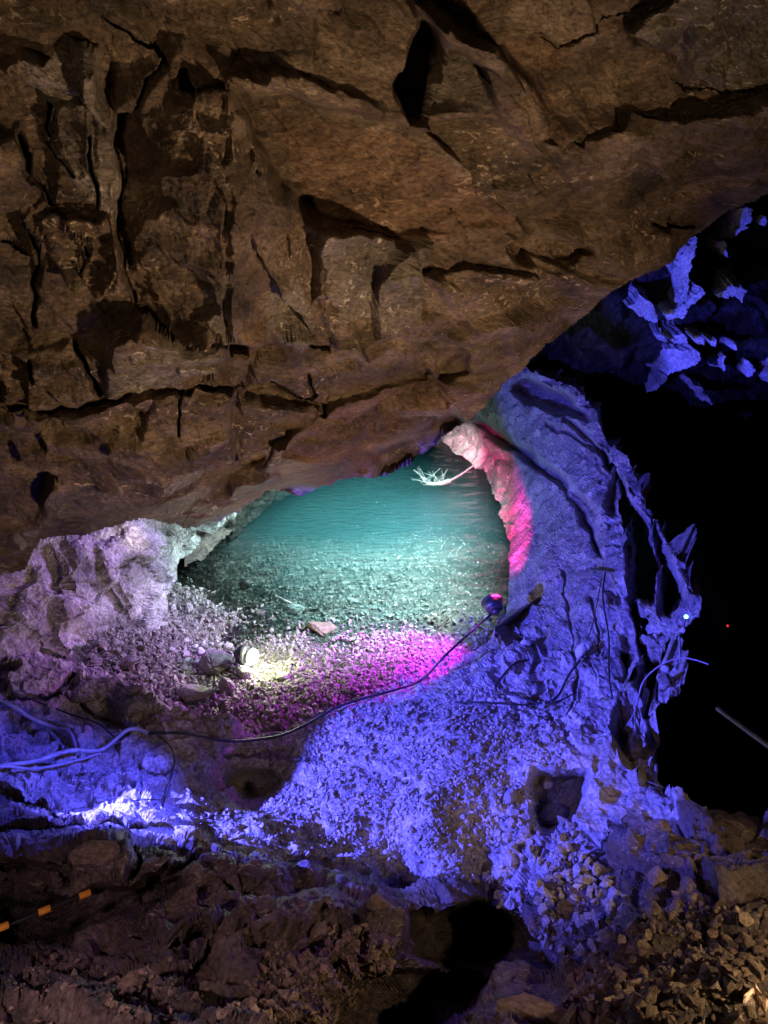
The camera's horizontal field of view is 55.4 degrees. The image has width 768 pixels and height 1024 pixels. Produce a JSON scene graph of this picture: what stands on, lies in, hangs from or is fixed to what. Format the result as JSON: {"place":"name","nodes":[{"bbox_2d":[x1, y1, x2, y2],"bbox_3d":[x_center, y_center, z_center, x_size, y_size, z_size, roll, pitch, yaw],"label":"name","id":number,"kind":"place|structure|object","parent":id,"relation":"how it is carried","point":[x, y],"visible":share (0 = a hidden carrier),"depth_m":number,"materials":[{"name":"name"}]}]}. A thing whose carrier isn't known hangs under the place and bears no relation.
{"place":"outdoors","nodes":[
{"label":"outdoors","id":0,"kind":"place"},
{"bbox_2d":[0,954,223,1023],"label":"gravel","id":1,"kind":"structure","parent":0,"point":[115,979],"depth_m":2.73,"materials":[{"name":"gravel"}]},
{"bbox_2d":[0,512,236,672],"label":"cave outcrop","id":2,"kind":"object","parent":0,"point":[61,596],"visible":0.62,"depth_m":7.89,"materials":[{"name":"stone"}]},
{"bbox_2d":[184,489,290,566],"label":"cave back wall","id":3,"kind":"structure","parent":0,"point":[208,543],"depth_m":11.69,"materials":[{"name":"stone"}]},
{"bbox_2d":[56,453,510,761],"bbox_3d":[-4.912,-2.071,18.957,26.196,4.258,27.664,0,25,0],"label":"pool bed","id":4,"kind":"object","parent":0,"point":[77,656],"visible":0.23,"depth_m":10.57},
{"bbox_2d":[80,651,93,659],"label":"stone","id":5,"kind":"object","parent":4,"relation":"on","point":[90,655],"visible":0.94,"depth_m":7.34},
{"bbox_2d":[85,656,102,668],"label":"stone","id":6,"kind":"object","parent":4,"relation":"on","point":[95,660],"visible":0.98,"depth_m":7.25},
{"bbox_2d":[97,640,106,649],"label":"stone","id":7,"kind":"object","parent":4,"relation":"on","point":[101,644],"visible":1,"depth_m":7.51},
{"bbox_2d":[111,637,120,644],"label":"stone","id":8,"kind":"object","parent":4,"relation":"on","point":[115,641],"visible":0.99,"depth_m":7.71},
{"bbox_2d":[113,673,124,678],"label":"stone","id":9,"kind":"object","parent":4,"relation":"on","point":[122,675],"visible":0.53,"depth_m":7.14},
{"bbox_2d":[119,655,148,669],"bbox_3d":[-2.577,1.551,7.434,0.344,0.224,0.218,-10,26,12],"label":"slab","id":10,"kind":"object","parent":4,"relation":"on","point":[127,661],"depth_m":7.33,"materials":[{"name":"grey stone"}]},
{"bbox_2d":[136,660,145,670],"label":"stone","id":11,"kind":"object","parent":4,"relation":"on","point":[140,666],"visible":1,"depth_m":7.37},
{"bbox_2d":[180,661,193,670],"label":"stone","id":12,"kind":"object","parent":4,"relation":"on","point":[184,667],"visible":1,"depth_m":7.62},
{"bbox_2d":[176,684,213,702],"bbox_3d":[-1.866,1.798,7.241,0.375,0.164,0.225,4,38,-4],"label":"boulder","id":13,"kind":"object","parent":4,"relation":"on","point":[192,693],"visible":0.9,"depth_m":7.17,"materials":[{"name":"grey stone"}]},
{"bbox_2d":[196,647,204,654],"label":"stone","id":14,"kind":"object","parent":4,"relation":"on","point":[200,650],"visible":0.82,"depth_m":8.08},
{"bbox_2d":[197,648,233,674],"bbox_3d":[-1.746,1.601,7.779,0.495,0.199,0.314,7,26,16],"label":"boulder","id":15,"kind":"object","parent":4,"relation":"on","point":[213,661],"visible":0.96,"depth_m":7.72,"materials":[{"name":"grey stone"}]},
{"bbox_2d":[218,678,237,693],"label":"stone","id":16,"kind":"object","parent":4,"relation":"on","point":[226,684],"visible":0.98,"depth_m":7.24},
{"bbox_2d":[236,665,252,679],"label":"boulder","id":17,"kind":"object","parent":4,"relation":"on","point":[244,672],"visible":0.94,"depth_m":7.53,"materials":[{"name":"grey stone"}]},
{"bbox_2d":[233,645,257,666],"bbox_3d":[-1.462,1.617,7.779,0.254,0.441,0.214,0,25,0],"label":"lamp","id":18,"kind":"object","parent":4,"relation":"on","point":[245,655],"visible":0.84,"depth_m":7.66,"materials":[{"name":"metal"}]},
{"bbox_2d":[242,575,264,589],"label":"boulder","id":19,"kind":"object","parent":4,"relation":"on","point":[259,581],"visible":0.81,"depth_m":10.05,"materials":[{"name":"grey stone"}]},
{"bbox_2d":[83,627,478,731],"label":"gravel","id":20,"kind":"structure","parent":4,"relation":"on","point":[308,710],"depth_m":7.64,"materials":[{"name":"gravel"}]},
{"bbox_2d":[275,670,290,680],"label":"stone","id":21,"kind":"object","parent":4,"relation":"on","point":[281,675],"visible":0.98,"depth_m":7.60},
{"bbox_2d":[276,595,304,613],"bbox_3d":[-1.217,1.206,9.361,0.434,0.182,0.193,4,29,8],"label":"branch","id":22,"kind":"object","parent":4,"relation":"on","point":[298,607],"visible":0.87,"depth_m":9.31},
{"bbox_2d":[307,620,336,638],"bbox_3d":[-0.729,1.404,8.784,0.419,0.106,0.282,13,22,-7],"label":"slab","id":23,"kind":"object","parent":4,"relation":"on","point":[322,628],"depth_m":8.77,"materials":[{"name":"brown stone"}]},
{"bbox_2d":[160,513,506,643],"bbox_3d":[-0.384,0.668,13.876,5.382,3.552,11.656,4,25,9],"label":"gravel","id":24,"kind":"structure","parent":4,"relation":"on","point":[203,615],"depth_m":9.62,"materials":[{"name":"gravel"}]},
{"bbox_2d":[343,592,360,602],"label":"stone","id":25,"kind":"object","parent":4,"relation":"on","point":[353,599],"visible":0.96,"depth_m":9.53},
{"bbox_2d":[216,923,401,1023],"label":"gravel","id":26,"kind":"structure","parent":0,"point":[285,1014],"depth_m":3.19,"materials":[{"name":"gravel"}]},
{"bbox_2d":[0,360,706,893],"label":"cave wall","id":27,"kind":"structure","parent":0,"point":[558,488],"depth_m":6.22,"materials":[{"name":"grey stone"}]},
{"bbox_2d":[25,711,42,723],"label":"stone","id":28,"kind":"object","parent":27,"relation":"on","point":[38,715],"visible":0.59,"depth_m":5.88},
{"bbox_2d":[0,698,78,758],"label":"cable","id":29,"kind":"object","parent":27,"relation":"attached to","point":[33,719],"visible":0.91,"depth_m":5.75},
{"bbox_2d":[0,752,101,769],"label":"conduit","id":30,"kind":"object","parent":27,"relation":"attached to","point":[48,766],"visible":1,"depth_m":5.07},
{"bbox_2d":[32,699,114,737],"bbox_3d":[-2.498,1.677,5.982,0.868,0.160,0.125,11,27,22],"label":"cable","id":31,"kind":"object","parent":27,"relation":"attached to","point":[110,733],"visible":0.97,"depth_m":6.05,"materials":[{"name":"black rubber"}]},
{"bbox_2d":[0,726,148,765],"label":"conduit","id":32,"kind":"object","parent":27,"relation":"attached to","point":[81,750],"visible":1,"depth_m":5.31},
{"bbox_2d":[88,818,101,825],"bbox_3d":[-1.749,1.921,4.515,0.150,0.094,0.072,8,22,-26],"label":"crystal","id":33,"kind":"object","parent":27,"relation":"attached to","point":[92,821],"visible":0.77,"depth_m":4.47,"materials":[{"name":"white stone"}]},
{"bbox_2d":[101,698,110,705],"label":"stone","id":34,"kind":"object","parent":27,"relation":"on","point":[106,701],"visible":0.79,"depth_m":6.31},
{"bbox_2d":[157,735,175,806],"bbox_3d":[-1.590,1.879,5.368,0.125,0.122,0.890,-8,26,-16],"label":"cable","id":35,"kind":"object","parent":27,"relation":"attached to","point":[165,741],"visible":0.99,"depth_m":5.39,"materials":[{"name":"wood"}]},
{"bbox_2d":[148,614,491,742],"bbox_3d":[-0.166,1.562,6.794,3.931,0.571,0.530,-18,31,-34],"label":"cable","id":36,"kind":"object","parent":27,"relation":"attached to","point":[317,717],"visible":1,"depth_m":6.53,"materials":[{"name":"black rubber"}]},
{"bbox_2d":[166,689,566,883],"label":"gravel","id":37,"kind":"structure","parent":27,"relation":"on","point":[387,807],"depth_m":5.54,"materials":[{"name":"gravel"}]},
{"bbox_2d":[440,428,494,473],"bbox_3d":[1.826,-1.536,14.747,1.390,1.312,3.863,-10,27,-21],"label":"shore rock","id":38,"kind":"object","parent":27,"relation":"attached to","point":[479,458],"visible":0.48,"depth_m":13.95,"materials":[{"name":"white stone"}]},
{"bbox_2d":[481,594,505,626],"bbox_3d":[1.232,1.093,8.157,0.237,0.395,0.231,-13,28,-26],"label":"floodlight","id":39,"kind":"object","parent":27,"relation":"attached to","point":[492,604],"visible":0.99,"depth_m":8.07,"materials":[{"name":"metal"}]},
{"bbox_2d":[503,787,516,804],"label":"stone","id":40,"kind":"object","parent":27,"relation":"on","point":[509,797],"visible":0.98,"depth_m":5.40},
{"bbox_2d":[454,691,576,705],"bbox_3d":[1.139,1.650,6.347,1.052,0.231,0.138,3,25,6],"label":"cable","id":41,"kind":"object","parent":27,"relation":"attached to","point":[516,704],"visible":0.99,"depth_m":6.36,"materials":[{"name":"black rubber"}]},
{"bbox_2d":[514,625,531,645],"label":"stone","id":42,"kind":"object","parent":27,"relation":"on","point":[525,641],"visible":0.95,"depth_m":7.38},
{"bbox_2d":[518,824,530,834],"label":"stone","id":43,"kind":"object","parent":27,"relation":"on","point":[524,829],"visible":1,"depth_m":5.11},
{"bbox_2d":[495,659,580,703],"bbox_3d":[1.345,1.483,6.635,0.645,0.411,0.698,-16,30,-31],"label":"cable","id":44,"kind":"object","parent":27,"relation":"hanging from","point":[531,701],"visible":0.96,"depth_m":6.48,"materials":[{"name":"black rubber"}]},
{"bbox_2d":[543,780,554,788],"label":"stone","id":45,"kind":"object","parent":27,"relation":"on","point":[548,784],"visible":1,"depth_m":5.78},
{"bbox_2d":[538,802,569,825],"bbox_3d":[1.315,2.347,5.649,0.258,0.138,0.182,-15,29,-4],"label":"boulder","id":46,"kind":"object","parent":27,"relation":"on","point":[549,813],"visible":0.77,"depth_m":5.61,"materials":[{"name":"grey stone"}]},
{"bbox_2d":[483,816,626,962],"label":"gravel","id":47,"kind":"structure","parent":27,"relation":"on","point":[509,900],"depth_m":4.53,"materials":[{"name":"gravel"}]},
{"bbox_2d":[554,843,565,853],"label":"stone","id":48,"kind":"object","parent":27,"relation":"on","point":[559,848],"visible":1,"depth_m":4.80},
{"bbox_2d":[575,643,586,657],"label":"stone","id":49,"kind":"object","parent":27,"relation":"on","point":[580,649],"visible":1,"depth_m":6.65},
{"bbox_2d":[586,578,601,640],"bbox_3d":[2.060,0.947,7.137,0.024,0.236,0.868,10,27,20],"label":"cable","id":50,"kind":"object","parent":27,"relation":"attached to","point":[595,609],"visible":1,"depth_m":7.17,"materials":[{"name":"black rubber"}]},
{"bbox_2d":[590,568,613,572],"bbox_3d":[2.225,0.600,7.499,0.043,0.177,0.364,-9,26,-18],"label":"crossbar","id":51,"kind":"object","parent":27,"relation":"attached to","point":[605,570],"visible":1,"depth_m":7.44,"materials":[{"name":"black"}]},
{"bbox_2d":[602,572,622,734],"bbox_3d":[2.018,1.178,6.580,0.096,0.354,2.018,4,25,10],"label":"cable","id":52,"kind":"object","parent":51,"relation":"hanging from","point":[608,647],"visible":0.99,"depth_m":6.55,"materials":[{"name":"black rubber"}]},
{"bbox_2d":[627,765,664,791],"bbox_3d":[1.812,1.905,5.047,0.140,0.303,0.327,-5,25,-10],"label":"stone","id":53,"kind":"object","parent":27,"relation":"on","point":[636,777],"visible":0.99,"depth_m":5.09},
{"bbox_2d":[637,601,658,629],"bbox_3d":[2.373,0.926,6.644,0.063,0.070,0.531,-1,25,-1],"label":"wire","id":54,"kind":"object","parent":27,"relation":"attached to","point":[647,617],"visible":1,"depth_m":6.54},
{"bbox_2d":[656,672,669,683],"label":"stone","id":55,"kind":"object","parent":27,"relation":"on","point":[663,677],"visible":1,"depth_m":5.80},
{"bbox_2d":[661,665,668,672],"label":"stone","id":56,"kind":"object","parent":27,"relation":"on","point":[664,668],"visible":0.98,"depth_m":6.01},
{"bbox_2d":[626,657,708,725],"bbox_3d":[2.136,1.329,5.521,0.476,0.726,0.215,10,27,21],"label":"cable","id":57,"kind":"object","parent":27,"relation":"attached to","point":[654,669],"visible":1,"depth_m":5.56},
{"bbox_2d":[678,635,680,662],"bbox_3d":[2.387,1.107,5.900,0.016,0.092,0.271,7,26,14],"label":"stem","id":58,"kind":"object","parent":27,"relation":"attached to","point":[679,641],"visible":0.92,"depth_m":5.90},
{"bbox_2d":[249,440,470,524],"bbox_3d":[2.249,-1.858,9.258,31.944,19.400,36.535,0,25,0],"label":"cave shell","id":59,"kind":"object","parent":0,"point":[438,452],"depth_m":23.03},
{"bbox_2d":[0,0,767,574],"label":"cave ceiling","id":60,"kind":"structure","parent":0,"point":[250,250],"depth_m":4.38,"materials":[{"name":"stone"}]},
{"bbox_2d":[0,787,767,1023],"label":"cave floor","id":61,"kind":"structure","parent":0,"point":[221,918],"depth_m":3.89,"materials":[{"name":"stone"}]},
{"bbox_2d":[28,881,43,886],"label":"stone","id":62,"kind":"object","parent":61,"relation":"on","point":[38,884],"visible":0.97,"depth_m":3.86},
{"bbox_2d":[0,889,90,931],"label":"striped pole","id":63,"kind":"object","parent":61,"relation":"on","point":[47,909],"visible":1,"depth_m":3.22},
{"bbox_2d":[68,839,120,873],"bbox_3d":[-1.486,1.772,3.748,0.256,0.098,0.195,0,29,-8],"label":"boulder","id":64,"kind":"object","parent":61,"relation":"on","point":[99,852],"visible":0.73,"depth_m":3.73,"materials":[{"name":"brown stone"}]},
{"bbox_2d":[117,969,163,996],"bbox_3d":[-0.946,1.835,2.845,0.182,0.075,0.094,-2,25,-5],"label":"stone","id":65,"kind":"object","parent":61,"relation":"on","point":[129,978],"visible":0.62,"depth_m":2.83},
{"bbox_2d":[310,923,327,940],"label":"stone","id":66,"kind":"object","parent":61,"relation":"on","point":[318,932],"visible":1,"depth_m":3.59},
{"bbox_2d":[367,893,392,910],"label":"stone","id":67,"kind":"object","parent":61,"relation":"on","point":[377,901],"visible":0.98,"depth_m":3.70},
{"bbox_2d":[496,993,566,1023],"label":"boulder","id":68,"kind":"object","parent":61,"relation":"on","point":[531,1009],"visible":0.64,"depth_m":3.13,"materials":[{"name":"brown stone"}]},
{"bbox_2d":[633,1004,641,1013],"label":"stone","id":69,"kind":"object","parent":61,"relation":"on","point":[636,1008],"visible":1,"depth_m":2.58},
{"bbox_2d":[639,966,646,975],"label":"stone","id":70,"kind":"object","parent":61,"relation":"on","point":[642,969],"visible":0.62,"depth_m":3.18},
{"bbox_2d":[642,819,655,830],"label":"boulder","id":71,"kind":"object","parent":61,"relation":"on","point":[648,824],"visible":0.34,"depth_m":4.74,"materials":[{"name":"grey stone"}]},
{"bbox_2d":[644,866,668,885],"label":"stone","id":72,"kind":"object","parent":61,"relation":"on","point":[656,875],"visible":0.98,"depth_m":4.13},
{"bbox_2d":[654,970,661,977],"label":"stone","id":73,"kind":"object","parent":61,"relation":"on","point":[657,973],"visible":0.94,"depth_m":3.09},
{"bbox_2d":[653,819,670,832],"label":"stone","id":74,"kind":"object","parent":61,"relation":"on","point":[661,825],"visible":1,"depth_m":4.37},
{"bbox_2d":[671,962,683,970],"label":"stone","id":75,"kind":"object","parent":61,"relation":"on","point":[675,965],"visible":0.26,"depth_m":3.22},
{"bbox_2d":[680,876,701,892],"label":"boulder","id":76,"kind":"object","parent":61,"relation":"on","point":[688,883],"visible":0.66,"depth_m":3.95,"materials":[{"name":"grey stone"}]},
{"bbox_2d":[685,979,702,997],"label":"stone","id":77,"kind":"object","parent":61,"relation":"on","point":[696,984],"visible":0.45,"depth_m":2.70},
{"bbox_2d":[693,854,709,865],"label":"stone","id":78,"kind":"object","parent":61,"relation":"on","point":[698,859],"visible":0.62,"depth_m":4.08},
{"bbox_2d":[704,969,711,977],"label":"stone","id":79,"kind":"object","parent":61,"relation":"on","point":[707,972],"visible":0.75,"depth_m":2.91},
{"bbox_2d":[730,958,748,966],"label":"stone","id":80,"kind":"object","parent":61,"relation":"on","point":[740,962],"visible":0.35,"depth_m":2.91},
{"bbox_2d":[716,707,767,748],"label":"rod","id":81,"kind":"object","parent":61,"relation":"on","point":[756,737],"visible":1,"depth_m":3.41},
{"bbox_2d":[736,914,753,951],"bbox_3d":[1.581,1.838,3.205,0.061,0.066,0.194,-5,46,19],"label":"stone","id":82,"kind":"object","parent":61,"relation":"on","point":[746,938],"visible":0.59,"depth_m":3.17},
{"bbox_2d":[756,1001,767,1014],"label":"stone","id":83,"kind":"object","parent":61,"relation":"on","point":[760,1011],"visible":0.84,"depth_m":2.57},
{"bbox_2d":[175,443,767,747],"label":"pool water","id":84,"kind":"structure","parent":0,"point":[746,680],"depth_m":10.08,"materials":[{"name":"liquid"}]},
{"bbox_2d":[413,464,474,485],"bbox_3d":[1.017,-0.684,12.812,1.100,0.450,0.353,0,25,0],"label":"branch","id":85,"kind":"object","parent":84,"relation":"on","point":[438,482],"visible":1,"depth_m":12.78,"materials":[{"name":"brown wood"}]},
{"bbox_2d":[486,194,767,819],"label":"cave chamber","id":86,"kind":"object","parent":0,"point":[704,463],"visible":0.29,"depth_m":11.02,"materials":[{"name":"stone"}]},
{"bbox_2d":[623,282,657,321],"bbox_3d":[3.328,-2.805,9.542,0.361,0.443,1.366,0,25,0],"label":"roof rib","id":87,"kind":"object","parent":86,"relation":"attached to","point":[638,302],"visible":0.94,"depth_m":9.28,"materials":[{"name":"grey stone"}]},
{"bbox_2d":[644,368,666,391],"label":"roof rib","id":88,"kind":"object","parent":86,"relation":"attached to","point":[657,379],"visible":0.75,"depth_m":10.53,"materials":[{"name":"grey stone"}]},
{"bbox_2d":[649,322,666,341],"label":"roof rib","id":89,"kind":"object","parent":86,"relation":"attached to","point":[658,335],"visible":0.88,"depth_m":9.62,"materials":[{"name":"grey stone"}]},
{"bbox_2d":[646,343,700,375],"bbox_3d":[4.007,-2.177,10.062,0.428,0.606,1.528,0,25,0],"label":"roof rib","id":90,"kind":"object","parent":86,"relation":"attached to","point":[672,358],"visible":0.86,"depth_m":9.79,"materials":[{"name":"grey stone"}]},
{"bbox_2d":[659,319,687,343],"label":"roof rib","id":91,"kind":"object","parent":86,"relation":"attached to","point":[671,331],"visible":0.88,"depth_m":9.45,"materials":[{"name":"grey stone"}]},
{"bbox_2d":[657,269,704,319],"bbox_3d":[3.695,-2.814,9.227,0.323,0.703,1.708,3,25,6],"label":"roof rib","id":92,"kind":"object","parent":86,"relation":"attached to","point":[670,309],"visible":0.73,"depth_m":8.93,"materials":[{"name":"grey stone"}]},
{"bbox_2d":[666,236,697,302],"bbox_3d":[3.634,-3.099,9.046,0.266,0.932,1.505,2,25,4],"label":"roof rib","id":93,"kind":"object","parent":86,"relation":"attached to","point":[679,267],"visible":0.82,"depth_m":8.78,"materials":[{"name":"grey stone"}]},
{"bbox_2d":[685,324,704,344],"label":"roof rib","id":94,"kind":"object","parent":86,"relation":"attached to","point":[693,333],"visible":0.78,"depth_m":9.32,"materials":[{"name":"grey stone"}]},
{"bbox_2d":[679,374,712,404],"bbox_3d":[4.464,-2.012,10.718,0.382,0.462,1.506,3,25,6],"label":"roof rib","id":95,"kind":"object","parent":86,"relation":"attached to","point":[695,384],"visible":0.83,"depth_m":10.35,"materials":[{"name":"grey stone"}]},
{"bbox_2d":[700,331,715,346],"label":"roof rib","id":96,"kind":"object","parent":86,"relation":"attached to","point":[710,339],"visible":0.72,"depth_m":9.33,"materials":[{"name":"grey stone"}]},
{"bbox_2d":[700,230,727,256],"bbox_3d":[4.039,-3.382,9.055,0.189,0.313,1.191,4,25,8],"label":"roof rib","id":97,"kind":"object","parent":86,"relation":"attached to","point":[717,245],"visible":0.95,"depth_m":8.82,"materials":[{"name":"grey stone"}]},
{"bbox_2d":[708,351,725,372],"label":"roof rib","id":98,"kind":"object","parent":86,"relation":"attached to","point":[721,358],"visible":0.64,"depth_m":9.71,"materials":[{"name":"grey stone"}]},
{"bbox_2d":[708,267,746,302],"bbox_3d":[4.215,-2.860,9.090,0.234,0.326,1.420,2,25,4],"label":"roof rib","id":99,"kind":"object","parent":86,"relation":"attached to","point":[725,282],"visible":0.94,"depth_m":8.89,"materials":[{"name":"grey stone"}]},
{"bbox_2d":[719,337,736,349],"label":"roof rib","id":100,"kind":"object","parent":86,"relation":"attached to","point":[729,342],"visible":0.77,"depth_m":9.32,"materials":[{"name":"grey stone"}]},
{"bbox_2d":[707,205,751,242],"bbox_3d":[4.133,-3.585,8.958,0.247,0.591,1.836,0,25,0],"label":"roof rib","id":101,"kind":"object","parent":86,"relation":"attached to","point":[730,223],"visible":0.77,"depth_m":8.60,"materials":[{"name":"grey stone"}]},
{"bbox_2d":[737,357,755,376],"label":"roof rib","id":102,"kind":"object","parent":86,"relation":"attached to","point":[745,367],"visible":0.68,"depth_m":9.71,"materials":[{"name":"grey stone"}]},
{"bbox_2d":[750,204,766,225],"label":"roof rib","id":103,"kind":"object","parent":86,"relation":"attached to","point":[758,218],"visible":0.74,"depth_m":8.64,"materials":[{"name":"grey stone"}]},
{"bbox_2d":[758,358,767,381],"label":"roof rib","id":104,"kind":"object","parent":86,"relation":"attached to","point":[763,374],"visible":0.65,"depth_m":9.78,"materials":[{"name":"grey stone"}]},
{"bbox_2d":[561,891,767,1023],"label":"gravel","id":105,"kind":"structure","parent":0,"point":[649,995],"depth_m":3.03,"materials":[{"name":"gravel"}]},
{"bbox_2d":[589,997,595,1007],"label":"stone","id":106,"kind":"object","parent":105,"relation":"on","point":[592,1001],"visible":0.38,"depth_m":2.86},
{"bbox_2d":[615,975,625,988],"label":"stone","id":107,"kind":"object","parent":105,"relation":"on","point":[621,980],"visible":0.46,"depth_m":3.09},
{"bbox_2d":[641,971,653,985],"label":"stone","id":108,"kind":"object","parent":105,"relation":"on","point":[644,981],"visible":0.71,"depth_m":3.03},
{"bbox_2d":[655,922,662,932],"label":"stone","id":109,"kind":"object","parent":105,"relation":"on","point":[659,925],"visible":1,"depth_m":3.48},
{"bbox_2d":[667,910,676,920],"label":"stone","id":110,"kind":"object","parent":105,"relation":"on","point":[671,914],"visible":1,"depth_m":3.62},
{"bbox_2d":[681,974,694,983],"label":"stone","id":111,"kind":"object","parent":105,"relation":"on","point":[685,978],"visible":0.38,"depth_m":2.95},
{"bbox_2d":[712,943,723,956],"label":"stone","id":112,"kind":"object","parent":105,"relation":"on","point":[718,952],"visible":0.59,"depth_m":3.15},
{"bbox_2d":[712,913,724,927],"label":"stone","id":113,"kind":"object","parent":105,"relation":"on","point":[715,922],"visible":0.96,"depth_m":3.44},
{"bbox_2d":[723,1005,743,1021],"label":"stone","id":114,"kind":"object","parent":105,"relation":"on","point":[725,1012],"visible":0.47,"depth_m":2.50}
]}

